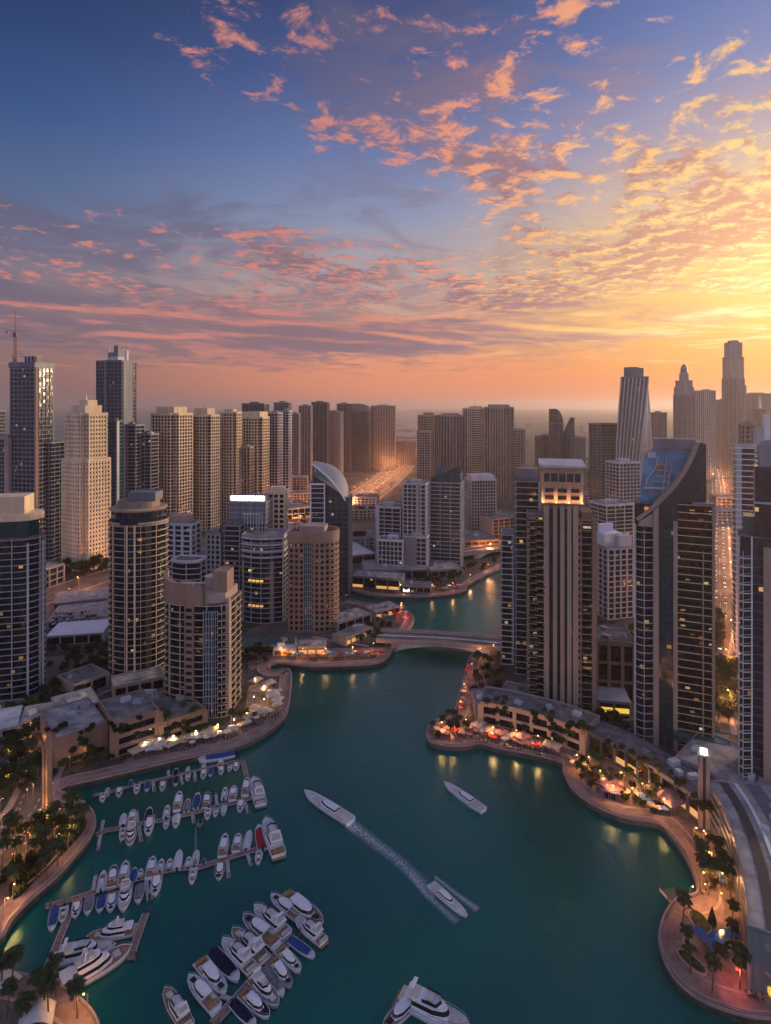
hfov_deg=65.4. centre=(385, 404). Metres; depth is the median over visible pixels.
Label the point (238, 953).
motor yacht
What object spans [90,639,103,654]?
leafy tree
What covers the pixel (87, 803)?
palm tree
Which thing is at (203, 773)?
cabin cruiser
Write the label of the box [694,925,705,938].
parasol
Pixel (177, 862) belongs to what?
covered motorboat
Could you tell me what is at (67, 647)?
leafy tree
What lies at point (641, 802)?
olive tree
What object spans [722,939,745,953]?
planter
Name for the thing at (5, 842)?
palm tree
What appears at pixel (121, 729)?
shrub
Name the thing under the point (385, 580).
building
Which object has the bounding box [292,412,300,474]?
tower
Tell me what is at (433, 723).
palm tree
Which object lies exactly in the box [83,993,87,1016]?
street lamp
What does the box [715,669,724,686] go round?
leafy tree
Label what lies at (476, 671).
olive tree
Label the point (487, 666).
leafy tree
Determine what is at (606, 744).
shrub
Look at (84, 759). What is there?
olive tree
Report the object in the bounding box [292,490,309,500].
building
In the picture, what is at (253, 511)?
tower
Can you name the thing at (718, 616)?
leafy tree
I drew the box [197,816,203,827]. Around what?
inflatable dinghy
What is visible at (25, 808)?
road
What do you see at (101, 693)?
pavement
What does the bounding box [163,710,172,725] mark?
palm tree
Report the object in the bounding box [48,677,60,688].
leafy tree
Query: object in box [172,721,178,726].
shrub
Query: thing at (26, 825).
olive tree
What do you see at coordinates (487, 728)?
fabric canopy
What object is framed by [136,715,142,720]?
shrub
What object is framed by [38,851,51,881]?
palm tree
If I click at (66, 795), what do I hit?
palm tree
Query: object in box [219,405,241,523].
tower
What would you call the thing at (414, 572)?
building
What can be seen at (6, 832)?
palm tree
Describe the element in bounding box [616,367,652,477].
twisted tower
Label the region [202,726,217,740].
fabric canopy
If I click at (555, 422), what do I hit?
tower
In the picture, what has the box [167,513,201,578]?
tower
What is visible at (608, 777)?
palm tree
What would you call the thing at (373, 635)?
leafy tree
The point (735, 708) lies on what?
leafy tree
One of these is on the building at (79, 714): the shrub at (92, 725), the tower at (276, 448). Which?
the shrub at (92, 725)
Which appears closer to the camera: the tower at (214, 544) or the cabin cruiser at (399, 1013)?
the cabin cruiser at (399, 1013)
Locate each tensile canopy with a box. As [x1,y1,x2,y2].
[0,969,22,988]
[18,998,56,1023]
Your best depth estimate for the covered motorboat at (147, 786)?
249.91 m
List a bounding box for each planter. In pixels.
[677,948,706,975]
[688,909,711,933]
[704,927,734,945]
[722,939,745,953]
[730,954,746,973]
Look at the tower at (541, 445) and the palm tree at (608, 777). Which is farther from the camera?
the tower at (541, 445)
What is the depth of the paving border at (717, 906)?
222.04 m
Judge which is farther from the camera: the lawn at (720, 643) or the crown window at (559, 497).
the lawn at (720, 643)
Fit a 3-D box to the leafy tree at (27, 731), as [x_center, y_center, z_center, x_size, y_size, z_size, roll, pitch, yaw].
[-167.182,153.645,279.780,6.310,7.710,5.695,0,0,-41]
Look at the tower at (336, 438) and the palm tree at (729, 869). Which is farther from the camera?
the tower at (336, 438)
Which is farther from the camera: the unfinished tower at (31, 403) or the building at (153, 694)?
the unfinished tower at (31, 403)
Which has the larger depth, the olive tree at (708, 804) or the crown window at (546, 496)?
the crown window at (546, 496)
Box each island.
[396,430,588,431]
[396,436,416,438]
[414,421,610,422]
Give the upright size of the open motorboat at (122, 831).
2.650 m
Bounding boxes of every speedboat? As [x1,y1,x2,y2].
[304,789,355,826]
[427,881,467,917]
[444,781,486,814]
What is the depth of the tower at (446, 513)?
591.11 m
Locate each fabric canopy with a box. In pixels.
[127,744,144,754]
[138,737,155,744]
[145,743,154,750]
[150,745,163,755]
[154,738,168,747]
[163,739,174,753]
[168,734,177,739]
[173,737,183,745]
[181,733,194,746]
[188,730,201,744]
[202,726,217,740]
[242,711,252,718]
[248,676,262,687]
[248,704,260,710]
[251,706,268,716]
[254,684,268,690]
[260,678,276,688]
[265,690,280,699]
[271,696,283,701]
[470,719,486,734]
[482,724,496,734]
[493,727,509,735]
[507,731,518,736]
[513,731,531,747]
[542,739,554,751]
[552,742,562,749]
[595,777,618,788]
[605,782,623,799]
[656,786,680,814]
[659,796,686,807]
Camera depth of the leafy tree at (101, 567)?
553.35 m
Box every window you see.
[376,586,386,588]
[388,586,398,589]
[545,488,553,491]
[545,495,553,499]
[558,488,566,492]
[558,496,566,499]
[571,489,579,492]
[571,496,579,499]
[605,792,615,799]
[615,708,628,713]
[616,756,624,766]
[690,807,697,818]
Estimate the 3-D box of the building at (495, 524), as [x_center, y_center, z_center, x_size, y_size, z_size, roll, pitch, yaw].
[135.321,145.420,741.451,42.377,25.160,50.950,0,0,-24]
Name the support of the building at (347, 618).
on the ground at (354, 479)
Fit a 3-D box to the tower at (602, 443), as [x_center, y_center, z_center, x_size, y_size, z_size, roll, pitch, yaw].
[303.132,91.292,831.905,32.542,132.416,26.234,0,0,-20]
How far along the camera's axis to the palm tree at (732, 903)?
181.63 m
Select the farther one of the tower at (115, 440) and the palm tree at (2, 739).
the tower at (115, 440)
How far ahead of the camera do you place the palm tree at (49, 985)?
151.76 m
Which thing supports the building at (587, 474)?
on the ground at (354, 479)
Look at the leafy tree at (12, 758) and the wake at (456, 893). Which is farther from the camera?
the leafy tree at (12, 758)
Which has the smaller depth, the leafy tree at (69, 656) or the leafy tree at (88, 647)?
the leafy tree at (69, 656)
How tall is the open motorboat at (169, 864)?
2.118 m
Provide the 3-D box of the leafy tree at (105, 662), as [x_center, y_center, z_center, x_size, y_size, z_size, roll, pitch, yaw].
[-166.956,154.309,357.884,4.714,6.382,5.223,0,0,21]
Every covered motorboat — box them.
[48,904,59,932]
[83,894,94,916]
[96,894,105,913]
[119,813,126,826]
[130,867,137,880]
[134,882,144,904]
[144,782,150,791]
[144,807,152,822]
[172,813,180,828]
[173,768,178,775]
[173,776,178,786]
[173,849,182,871]
[183,798,190,812]
[192,792,200,809]
[198,750,236,763]
[207,946,239,983]
[208,768,213,776]
[221,804,226,815]
[228,998,255,1023]
[242,830,251,851]
[255,824,266,851]
[261,964,284,998]
[287,936,314,959]
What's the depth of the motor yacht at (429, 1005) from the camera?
156.01 m
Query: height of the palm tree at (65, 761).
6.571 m
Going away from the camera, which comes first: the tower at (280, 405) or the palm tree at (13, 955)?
the palm tree at (13, 955)
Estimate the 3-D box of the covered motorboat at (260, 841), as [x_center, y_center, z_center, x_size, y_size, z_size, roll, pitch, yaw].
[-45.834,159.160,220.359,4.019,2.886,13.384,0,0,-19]
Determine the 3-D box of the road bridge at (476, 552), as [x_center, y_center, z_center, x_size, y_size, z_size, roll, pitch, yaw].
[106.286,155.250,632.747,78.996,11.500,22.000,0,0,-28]
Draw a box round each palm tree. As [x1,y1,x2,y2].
[0,736,5,751]
[0,827,12,851]
[0,835,11,869]
[0,943,25,992]
[0,948,9,990]
[0,976,19,1019]
[1,809,19,828]
[4,863,23,883]
[6,814,23,847]
[8,773,19,790]
[9,835,23,853]
[12,990,37,1018]
[14,758,29,779]
[23,739,35,752]
[25,751,39,762]
[25,763,40,783]
[27,837,40,854]
[27,965,43,995]
[30,716,39,736]
[30,965,55,999]
[32,823,45,846]
[35,973,59,1023]
[36,845,51,867]
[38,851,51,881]
[39,825,52,843]
[43,951,65,995]
[48,802,62,820]
[48,836,66,865]
[60,757,71,774]
[61,788,75,819]
[61,802,74,820]
[63,803,75,824]
[64,973,87,1018]
[66,790,83,804]
[68,746,76,759]
[71,803,88,833]
[78,737,89,761]
[81,802,91,825]
[86,744,94,755]
[99,752,106,764]
[162,730,171,748]
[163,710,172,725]
[179,700,188,714]
[180,724,188,743]
[190,704,199,718]
[195,724,203,739]
[200,722,208,728]
[212,720,220,727]
[228,708,236,720]
[236,710,242,721]
[242,708,250,719]
[359,634,365,644]
[429,720,435,726]
[438,714,446,728]
[445,708,452,714]
[445,719,454,737]
[450,709,457,716]
[451,717,459,732]
[454,722,460,738]
[456,714,463,727]
[462,720,470,734]
[473,652,480,665]
[475,674,482,686]
[481,653,486,665]
[493,696,499,705]
[501,694,508,700]
[501,705,508,717]
[541,707,547,717]
[545,714,554,724]
[574,760,581,774]
[577,719,586,734]
[580,764,588,777]
[583,725,591,737]
[588,747,595,761]
[588,751,600,763]
[595,765,603,775]
[598,768,607,776]
[603,774,613,780]
[624,766,634,780]
[637,779,644,791]
[643,789,653,798]
[653,783,664,800]
[675,889,692,927]
[679,922,694,943]
[681,938,697,974]
[694,849,711,877]
[695,858,714,883]
[696,840,709,852]
[703,951,722,993]
[704,834,715,856]
[709,856,724,885]
[711,836,726,857]
[712,941,728,960]
[713,845,726,876]
[715,850,734,890]
[720,863,736,897]
[724,916,739,938]
[726,897,741,918]
[729,941,751,989]
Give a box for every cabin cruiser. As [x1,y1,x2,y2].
[71,899,81,919]
[106,863,118,890]
[106,890,117,913]
[116,786,122,796]
[117,859,129,887]
[127,808,136,823]
[144,815,154,836]
[145,856,156,880]
[150,872,162,896]
[159,780,166,791]
[173,791,182,812]
[187,972,221,1017]
[192,955,226,995]
[200,768,207,779]
[201,791,210,808]
[215,860,225,880]
[217,759,223,767]
[217,832,228,857]
[218,765,224,775]
[228,785,237,801]
[231,832,241,852]
[233,761,239,771]
[237,798,244,812]
[237,986,269,1019]
[241,776,250,797]
[243,911,281,951]
[267,956,292,989]
[271,891,298,923]
[274,945,300,973]
[278,889,322,925]
[383,996,411,1023]
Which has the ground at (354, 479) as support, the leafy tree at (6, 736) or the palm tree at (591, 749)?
the leafy tree at (6, 736)
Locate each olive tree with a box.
[12,826,22,834]
[16,780,25,793]
[17,739,23,747]
[20,820,32,837]
[22,860,35,879]
[26,735,36,749]
[28,860,42,878]
[30,818,42,836]
[60,660,69,671]
[61,828,74,846]
[81,756,88,765]
[91,746,98,754]
[265,644,272,654]
[473,669,479,674]
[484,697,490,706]
[494,679,501,684]
[561,728,567,737]
[564,723,572,733]
[589,764,595,771]
[593,778,600,789]
[607,766,613,774]
[620,722,628,728]
[627,748,635,758]
[632,793,639,803]
[635,755,643,767]
[637,798,646,810]
[642,755,649,763]
[654,763,662,774]
[674,780,680,788]
[692,831,701,837]
[697,800,706,812]
[705,800,713,812]
[709,875,719,890]
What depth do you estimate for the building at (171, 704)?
290.71 m
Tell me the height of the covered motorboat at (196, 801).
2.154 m
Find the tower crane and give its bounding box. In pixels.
[6,312,17,361]
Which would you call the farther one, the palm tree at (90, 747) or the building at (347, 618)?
the building at (347, 618)
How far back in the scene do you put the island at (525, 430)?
3694.19 m
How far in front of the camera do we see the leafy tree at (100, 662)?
355.27 m
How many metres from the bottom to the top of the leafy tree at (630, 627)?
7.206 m
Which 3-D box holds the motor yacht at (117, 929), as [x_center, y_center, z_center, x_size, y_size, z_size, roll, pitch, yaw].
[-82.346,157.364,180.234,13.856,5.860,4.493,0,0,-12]
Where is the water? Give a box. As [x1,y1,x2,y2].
[0,409,742,1023]
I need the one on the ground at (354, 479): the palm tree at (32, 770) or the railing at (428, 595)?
the palm tree at (32, 770)
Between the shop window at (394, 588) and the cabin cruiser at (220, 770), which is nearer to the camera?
the cabin cruiser at (220, 770)
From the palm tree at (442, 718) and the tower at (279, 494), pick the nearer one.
the palm tree at (442, 718)
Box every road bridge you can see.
[376,628,500,654]
[463,545,500,558]
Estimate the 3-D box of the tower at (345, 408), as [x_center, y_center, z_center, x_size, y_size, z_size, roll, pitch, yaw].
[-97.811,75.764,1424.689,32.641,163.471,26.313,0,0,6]
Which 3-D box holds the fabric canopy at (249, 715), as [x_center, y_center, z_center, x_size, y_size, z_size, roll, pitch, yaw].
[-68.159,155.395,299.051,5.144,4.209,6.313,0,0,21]
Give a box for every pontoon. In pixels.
[44,906,74,972]
[45,840,266,909]
[93,756,240,796]
[95,789,252,851]
[112,906,150,961]
[209,928,300,1023]
[239,755,249,777]
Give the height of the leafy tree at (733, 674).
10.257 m
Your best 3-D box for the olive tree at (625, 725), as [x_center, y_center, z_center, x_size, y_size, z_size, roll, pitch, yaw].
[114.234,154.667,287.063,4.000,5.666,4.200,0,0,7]
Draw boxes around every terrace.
[123,683,279,764]
[248,647,389,669]
[433,723,585,769]
[463,654,494,715]
[575,753,734,899]
[666,897,769,1009]
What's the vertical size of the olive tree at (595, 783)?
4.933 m
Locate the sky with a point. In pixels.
(402, 204)
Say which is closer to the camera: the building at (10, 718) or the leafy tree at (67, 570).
the building at (10, 718)
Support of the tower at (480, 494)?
on the ground at (354, 479)
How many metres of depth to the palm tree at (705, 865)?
196.29 m
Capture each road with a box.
[0,686,110,761]
[0,750,55,837]
[46,445,416,620]
[313,631,376,644]
[713,469,737,734]
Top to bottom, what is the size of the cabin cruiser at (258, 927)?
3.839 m
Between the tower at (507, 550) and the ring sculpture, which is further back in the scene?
the tower at (507, 550)
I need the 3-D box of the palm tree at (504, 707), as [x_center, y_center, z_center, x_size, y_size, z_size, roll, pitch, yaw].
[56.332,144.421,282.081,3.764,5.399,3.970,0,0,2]
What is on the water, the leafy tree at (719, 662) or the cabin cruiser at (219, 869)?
the cabin cruiser at (219, 869)
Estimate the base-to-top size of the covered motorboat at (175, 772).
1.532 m
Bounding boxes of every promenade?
[0,600,412,1023]
[352,564,500,595]
[428,651,770,1013]
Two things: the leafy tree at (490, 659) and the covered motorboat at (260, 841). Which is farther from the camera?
the leafy tree at (490, 659)
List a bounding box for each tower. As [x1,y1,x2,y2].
[0,410,5,433]
[0,434,11,492]
[0,492,45,700]
[8,355,54,536]
[44,441,64,560]
[61,395,110,570]
[96,345,136,498]
[108,418,123,515]
[108,490,168,679]
[125,422,144,497]
[142,431,158,489]
[150,407,192,515]
[163,566,241,718]
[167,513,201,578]
[171,554,206,581]
[193,403,219,530]
[205,527,223,573]
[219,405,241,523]
[223,519,244,614]
[228,493,272,531]
[241,402,269,411]
[241,528,290,623]
[242,411,269,493]
[242,444,253,493]
[267,486,287,527]
[268,410,282,489]
[273,401,291,410]
[279,409,291,502]
[287,523,339,632]
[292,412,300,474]
[298,404,312,480]
[310,461,352,595]
[311,401,329,463]
[330,410,342,473]
[337,402,351,471]
[352,404,370,470]
[371,405,395,468]
[375,501,402,558]
[377,534,404,565]
[396,440,415,464]
[402,479,429,562]
[404,532,428,566]
[416,430,430,480]
[417,413,439,477]
[430,464,464,565]
[440,411,464,494]
[462,403,482,476]
[464,473,496,529]
[483,401,513,499]
[500,527,515,664]
[512,428,525,499]
[514,467,540,674]
[526,458,596,711]
[534,434,548,476]
[548,409,563,458]
[563,417,574,458]
[569,436,585,490]
[588,423,616,507]
[589,498,634,544]
[597,523,633,619]
[605,458,640,522]
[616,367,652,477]
[634,437,730,751]
[650,411,666,444]
[673,364,694,437]
[694,389,715,479]
[716,399,721,468]
[722,340,745,479]
[731,444,757,656]
[737,439,770,783]
[738,421,756,443]
[746,392,770,438]
[753,395,765,427]
[753,414,769,463]
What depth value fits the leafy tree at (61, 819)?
221.66 m
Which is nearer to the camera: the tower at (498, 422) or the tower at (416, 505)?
the tower at (416, 505)
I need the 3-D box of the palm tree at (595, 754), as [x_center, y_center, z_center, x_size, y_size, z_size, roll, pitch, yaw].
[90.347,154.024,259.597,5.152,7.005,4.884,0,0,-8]
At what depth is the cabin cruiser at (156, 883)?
198.09 m
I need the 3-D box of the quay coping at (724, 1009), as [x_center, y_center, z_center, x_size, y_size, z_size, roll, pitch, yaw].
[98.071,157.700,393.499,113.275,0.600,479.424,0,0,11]
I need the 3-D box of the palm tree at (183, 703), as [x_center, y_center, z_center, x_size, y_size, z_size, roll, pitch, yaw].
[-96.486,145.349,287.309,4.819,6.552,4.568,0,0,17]
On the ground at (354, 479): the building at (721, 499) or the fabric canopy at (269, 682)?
the building at (721, 499)
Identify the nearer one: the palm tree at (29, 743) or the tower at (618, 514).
the palm tree at (29, 743)
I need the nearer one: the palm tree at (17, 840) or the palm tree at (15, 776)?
the palm tree at (17, 840)
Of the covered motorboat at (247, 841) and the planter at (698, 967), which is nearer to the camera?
the planter at (698, 967)
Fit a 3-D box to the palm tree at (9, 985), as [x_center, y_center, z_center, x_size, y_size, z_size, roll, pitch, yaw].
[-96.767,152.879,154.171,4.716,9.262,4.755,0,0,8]
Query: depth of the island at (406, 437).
2898.51 m
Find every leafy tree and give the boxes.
[0,733,12,744]
[0,741,16,761]
[0,762,13,783]
[0,776,10,798]
[6,702,17,707]
[7,733,23,746]
[7,762,18,773]
[9,727,23,738]
[9,753,19,762]
[13,748,27,760]
[16,761,36,779]
[20,849,39,872]
[22,725,34,739]
[23,773,37,791]
[25,693,40,704]
[30,808,43,820]
[35,754,41,773]
[36,693,44,700]
[37,836,55,859]
[38,683,50,693]
[41,808,56,824]
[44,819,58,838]
[46,660,53,666]
[46,800,59,814]
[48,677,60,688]
[49,644,57,653]
[51,684,61,695]
[54,813,68,829]
[59,642,71,655]
[61,557,70,565]
[64,652,73,664]
[64,818,81,834]
[65,567,70,576]
[71,560,84,576]
[71,648,79,653]
[72,654,83,662]
[73,663,81,669]
[73,684,85,690]
[79,569,85,576]
[82,565,91,575]
[83,645,93,655]
[88,558,99,572]
[90,555,104,565]
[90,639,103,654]
[95,658,102,666]
[98,563,106,574]
[98,646,107,658]
[101,650,108,656]
[102,657,108,665]
[245,651,252,662]
[251,653,260,664]
[252,641,262,650]
[371,632,377,637]
[483,662,492,673]
[484,654,494,665]
[521,724,528,731]
[552,731,560,742]
[560,734,567,742]
[595,706,604,716]
[601,709,616,721]
[614,716,622,722]
[628,623,633,630]
[715,607,721,613]
[715,614,721,621]
[715,621,723,628]
[715,629,725,644]
[715,656,726,667]
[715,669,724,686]
[715,686,721,693]
[715,690,721,702]
[715,699,727,720]
[717,695,732,707]
[718,653,726,658]
[721,664,737,677]
[722,675,737,693]
[722,687,731,697]
[722,708,734,721]
[726,655,736,664]
[727,663,737,678]
[727,691,737,706]
[729,694,737,712]
[732,703,737,712]
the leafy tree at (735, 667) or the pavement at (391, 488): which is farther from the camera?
the pavement at (391, 488)
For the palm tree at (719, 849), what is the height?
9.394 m
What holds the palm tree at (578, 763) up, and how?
on the promenade at (682, 839)
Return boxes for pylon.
[41,743,52,814]
[697,747,710,829]
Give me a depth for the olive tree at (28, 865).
198.45 m
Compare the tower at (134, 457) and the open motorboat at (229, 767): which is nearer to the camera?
the open motorboat at (229, 767)
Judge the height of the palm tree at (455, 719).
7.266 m
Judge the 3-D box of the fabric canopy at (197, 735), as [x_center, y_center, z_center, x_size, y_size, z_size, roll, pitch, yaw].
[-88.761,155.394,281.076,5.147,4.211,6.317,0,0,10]
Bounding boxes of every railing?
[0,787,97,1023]
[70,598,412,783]
[352,567,499,596]
[427,655,770,1015]
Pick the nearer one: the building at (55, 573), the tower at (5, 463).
the building at (55, 573)
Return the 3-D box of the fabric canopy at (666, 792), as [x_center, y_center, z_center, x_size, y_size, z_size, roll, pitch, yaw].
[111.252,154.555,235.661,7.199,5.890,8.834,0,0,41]
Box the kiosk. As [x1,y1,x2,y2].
[600,785,620,801]
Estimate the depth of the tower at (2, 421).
688.24 m
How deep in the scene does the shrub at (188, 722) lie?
276.61 m
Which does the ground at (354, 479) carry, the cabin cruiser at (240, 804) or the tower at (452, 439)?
the tower at (452, 439)
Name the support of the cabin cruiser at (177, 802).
on the water
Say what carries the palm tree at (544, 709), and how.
on the building at (519, 704)
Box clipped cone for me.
[708,906,716,926]
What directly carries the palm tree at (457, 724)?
on the terrace at (569, 752)
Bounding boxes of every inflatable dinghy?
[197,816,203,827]
[200,857,206,864]
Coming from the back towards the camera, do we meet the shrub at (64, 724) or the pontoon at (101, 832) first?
the shrub at (64, 724)
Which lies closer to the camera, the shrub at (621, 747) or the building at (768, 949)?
the building at (768, 949)
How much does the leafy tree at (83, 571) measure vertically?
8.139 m
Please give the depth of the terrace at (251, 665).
378.68 m
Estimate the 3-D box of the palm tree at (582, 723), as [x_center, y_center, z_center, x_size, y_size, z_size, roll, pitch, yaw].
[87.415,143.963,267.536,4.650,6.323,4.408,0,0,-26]
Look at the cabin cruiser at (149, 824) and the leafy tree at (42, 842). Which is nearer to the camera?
the leafy tree at (42, 842)
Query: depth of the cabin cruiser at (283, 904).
189.10 m
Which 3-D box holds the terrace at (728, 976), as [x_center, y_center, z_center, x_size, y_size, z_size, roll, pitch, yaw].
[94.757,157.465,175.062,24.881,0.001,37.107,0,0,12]
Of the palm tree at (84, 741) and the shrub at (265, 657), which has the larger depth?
the shrub at (265, 657)
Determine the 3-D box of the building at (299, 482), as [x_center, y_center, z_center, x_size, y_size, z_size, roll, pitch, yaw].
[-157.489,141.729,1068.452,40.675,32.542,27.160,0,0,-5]
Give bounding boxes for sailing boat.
[191,830,199,865]
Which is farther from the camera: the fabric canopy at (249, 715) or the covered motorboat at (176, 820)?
the fabric canopy at (249, 715)
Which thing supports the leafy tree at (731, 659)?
on the ground at (354, 479)
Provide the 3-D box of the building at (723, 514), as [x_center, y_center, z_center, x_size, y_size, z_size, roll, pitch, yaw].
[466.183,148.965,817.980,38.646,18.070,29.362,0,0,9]
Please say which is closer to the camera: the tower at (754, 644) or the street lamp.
the street lamp
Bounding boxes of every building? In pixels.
[0,705,22,736]
[19,701,54,732]
[40,697,107,767]
[46,561,64,587]
[46,600,108,628]
[46,619,108,645]
[51,687,99,709]
[53,587,108,611]
[57,663,109,692]
[99,689,162,759]
[111,666,164,696]
[145,689,159,699]
[152,694,207,736]
[243,636,295,653]
[273,642,297,655]
[288,503,309,519]
[288,522,302,527]
[292,475,307,490]
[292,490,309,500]
[298,638,325,654]
[332,623,372,645]
[334,607,371,631]
[352,506,375,518]
[352,530,366,547]
[352,530,375,547]
[352,541,375,563]
[352,569,404,590]
[353,493,378,505]
[353,504,374,518]
[362,559,428,578]
[365,601,400,618]
[402,580,431,592]
[428,560,463,575]
[463,530,500,547]
[470,688,483,718]
[478,686,599,754]
[480,509,514,537]
[502,680,526,692]
[525,440,534,446]
[580,426,587,431]
[583,491,588,504]
[586,467,588,483]
[588,721,697,820]
[597,623,633,700]
[597,686,631,715]
[675,733,767,783]
[710,494,733,505]
[710,779,770,993]
[715,506,733,522]
[763,942,770,998]
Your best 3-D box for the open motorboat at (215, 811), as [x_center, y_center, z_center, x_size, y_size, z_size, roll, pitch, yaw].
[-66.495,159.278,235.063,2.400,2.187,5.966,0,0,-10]
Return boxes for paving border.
[0,602,405,1023]
[354,563,500,593]
[440,651,765,995]
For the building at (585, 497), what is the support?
on the ground at (354, 479)
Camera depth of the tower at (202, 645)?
302.98 m
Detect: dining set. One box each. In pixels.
[745,988,754,996]
[755,991,763,999]
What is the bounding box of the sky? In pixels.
[0,0,770,408]
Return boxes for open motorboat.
[58,902,68,923]
[96,870,106,893]
[99,790,106,802]
[105,788,109,796]
[119,825,126,841]
[133,782,140,794]
[136,868,142,879]
[156,859,164,872]
[162,805,169,818]
[163,817,169,828]
[165,858,172,870]
[184,856,191,868]
[185,772,190,781]
[189,864,197,884]
[204,805,211,820]
[213,805,218,817]
[221,787,227,800]
[227,763,232,772]
[255,848,262,865]
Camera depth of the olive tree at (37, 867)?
198.89 m
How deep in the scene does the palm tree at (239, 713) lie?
294.11 m
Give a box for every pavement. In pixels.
[0,740,42,820]
[0,766,64,854]
[1,689,110,762]
[46,463,416,621]
[46,469,384,588]
[312,636,369,646]
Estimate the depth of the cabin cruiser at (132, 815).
231.07 m
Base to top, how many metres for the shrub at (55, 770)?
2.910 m
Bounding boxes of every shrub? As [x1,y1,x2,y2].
[0,874,7,884]
[1,863,12,873]
[9,853,22,863]
[13,881,27,894]
[52,726,60,733]
[52,767,58,774]
[60,721,68,727]
[84,727,91,732]
[89,722,95,729]
[107,753,114,758]
[117,725,124,732]
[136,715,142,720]
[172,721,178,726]
[185,719,191,726]
[256,649,262,655]
[262,655,268,661]
[435,730,440,737]
[531,710,538,715]
[547,725,553,731]
[587,777,594,786]
[588,771,593,776]
[603,741,610,748]
[615,772,622,779]
[618,743,625,750]
[620,793,628,801]
[628,780,635,786]
[653,800,662,804]
[681,778,686,784]
[690,791,697,799]
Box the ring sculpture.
[684,906,694,920]
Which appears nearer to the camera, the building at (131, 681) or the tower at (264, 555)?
the building at (131, 681)
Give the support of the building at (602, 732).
on the ground at (354, 479)
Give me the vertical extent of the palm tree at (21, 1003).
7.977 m
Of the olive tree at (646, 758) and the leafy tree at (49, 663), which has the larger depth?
the leafy tree at (49, 663)
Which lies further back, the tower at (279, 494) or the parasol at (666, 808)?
the tower at (279, 494)
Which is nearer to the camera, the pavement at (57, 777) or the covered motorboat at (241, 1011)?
the covered motorboat at (241, 1011)
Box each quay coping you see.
[0,600,413,1023]
[353,568,499,597]
[426,654,770,1020]
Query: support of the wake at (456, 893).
on the water
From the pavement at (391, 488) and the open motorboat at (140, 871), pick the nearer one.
the open motorboat at (140, 871)
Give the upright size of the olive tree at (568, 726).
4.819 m
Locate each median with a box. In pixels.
[46,452,416,604]
[720,469,736,734]
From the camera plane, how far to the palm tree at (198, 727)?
281.98 m
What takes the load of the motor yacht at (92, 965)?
on the water
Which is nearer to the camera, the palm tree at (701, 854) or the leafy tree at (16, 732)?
the palm tree at (701, 854)
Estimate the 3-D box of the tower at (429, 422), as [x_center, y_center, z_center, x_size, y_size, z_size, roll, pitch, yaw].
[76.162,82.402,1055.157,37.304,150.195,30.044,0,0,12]
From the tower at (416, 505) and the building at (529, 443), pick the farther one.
the building at (529, 443)
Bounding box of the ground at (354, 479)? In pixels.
[0,409,770,1023]
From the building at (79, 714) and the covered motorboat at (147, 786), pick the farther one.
the building at (79, 714)
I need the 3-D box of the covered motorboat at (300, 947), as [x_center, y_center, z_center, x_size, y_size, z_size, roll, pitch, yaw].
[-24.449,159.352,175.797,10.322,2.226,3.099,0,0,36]
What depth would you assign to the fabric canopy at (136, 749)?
267.30 m
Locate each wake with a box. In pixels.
[350,822,433,896]
[410,874,457,922]
[435,877,475,909]
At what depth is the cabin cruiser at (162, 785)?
250.37 m
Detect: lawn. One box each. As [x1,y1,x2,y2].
[9,814,86,899]
[715,618,724,649]
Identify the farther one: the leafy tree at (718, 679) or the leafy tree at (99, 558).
the leafy tree at (99, 558)
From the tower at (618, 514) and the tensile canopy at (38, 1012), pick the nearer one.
the tensile canopy at (38, 1012)
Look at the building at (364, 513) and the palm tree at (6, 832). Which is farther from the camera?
the building at (364, 513)
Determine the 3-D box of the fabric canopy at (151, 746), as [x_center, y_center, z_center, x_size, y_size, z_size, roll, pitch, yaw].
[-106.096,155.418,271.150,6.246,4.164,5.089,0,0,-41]
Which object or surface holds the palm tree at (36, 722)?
on the ground at (354, 479)
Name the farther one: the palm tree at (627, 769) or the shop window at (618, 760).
the shop window at (618, 760)
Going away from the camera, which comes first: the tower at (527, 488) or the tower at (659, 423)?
the tower at (527, 488)
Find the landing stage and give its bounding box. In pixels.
[658,884,681,902]
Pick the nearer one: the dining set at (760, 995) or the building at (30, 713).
the dining set at (760, 995)
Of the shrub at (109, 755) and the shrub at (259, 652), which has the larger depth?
the shrub at (259, 652)
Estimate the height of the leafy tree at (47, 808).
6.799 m
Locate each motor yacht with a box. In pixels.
[46,937,115,970]
[56,941,131,989]
[86,916,136,941]
[117,878,132,912]
[124,820,137,846]
[162,985,194,1023]
[221,935,257,977]
[231,925,270,966]
[245,966,278,1008]
[250,776,266,809]
[254,902,291,941]
[262,815,285,861]
[295,915,329,949]
[392,976,469,1023]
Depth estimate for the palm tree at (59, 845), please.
204.74 m
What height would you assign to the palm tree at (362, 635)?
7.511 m
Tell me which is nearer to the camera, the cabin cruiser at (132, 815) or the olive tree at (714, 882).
the olive tree at (714, 882)
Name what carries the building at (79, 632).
on the ground at (354, 479)
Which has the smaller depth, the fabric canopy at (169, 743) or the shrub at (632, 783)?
the shrub at (632, 783)
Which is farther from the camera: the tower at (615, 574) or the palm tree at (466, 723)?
the tower at (615, 574)
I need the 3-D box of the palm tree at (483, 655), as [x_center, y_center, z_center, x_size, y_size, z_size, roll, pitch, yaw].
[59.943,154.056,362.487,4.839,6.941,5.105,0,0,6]
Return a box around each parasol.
[222,729,230,732]
[647,801,654,806]
[661,805,669,813]
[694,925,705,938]
[698,932,709,942]
[706,938,714,950]
[720,876,728,886]
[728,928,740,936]

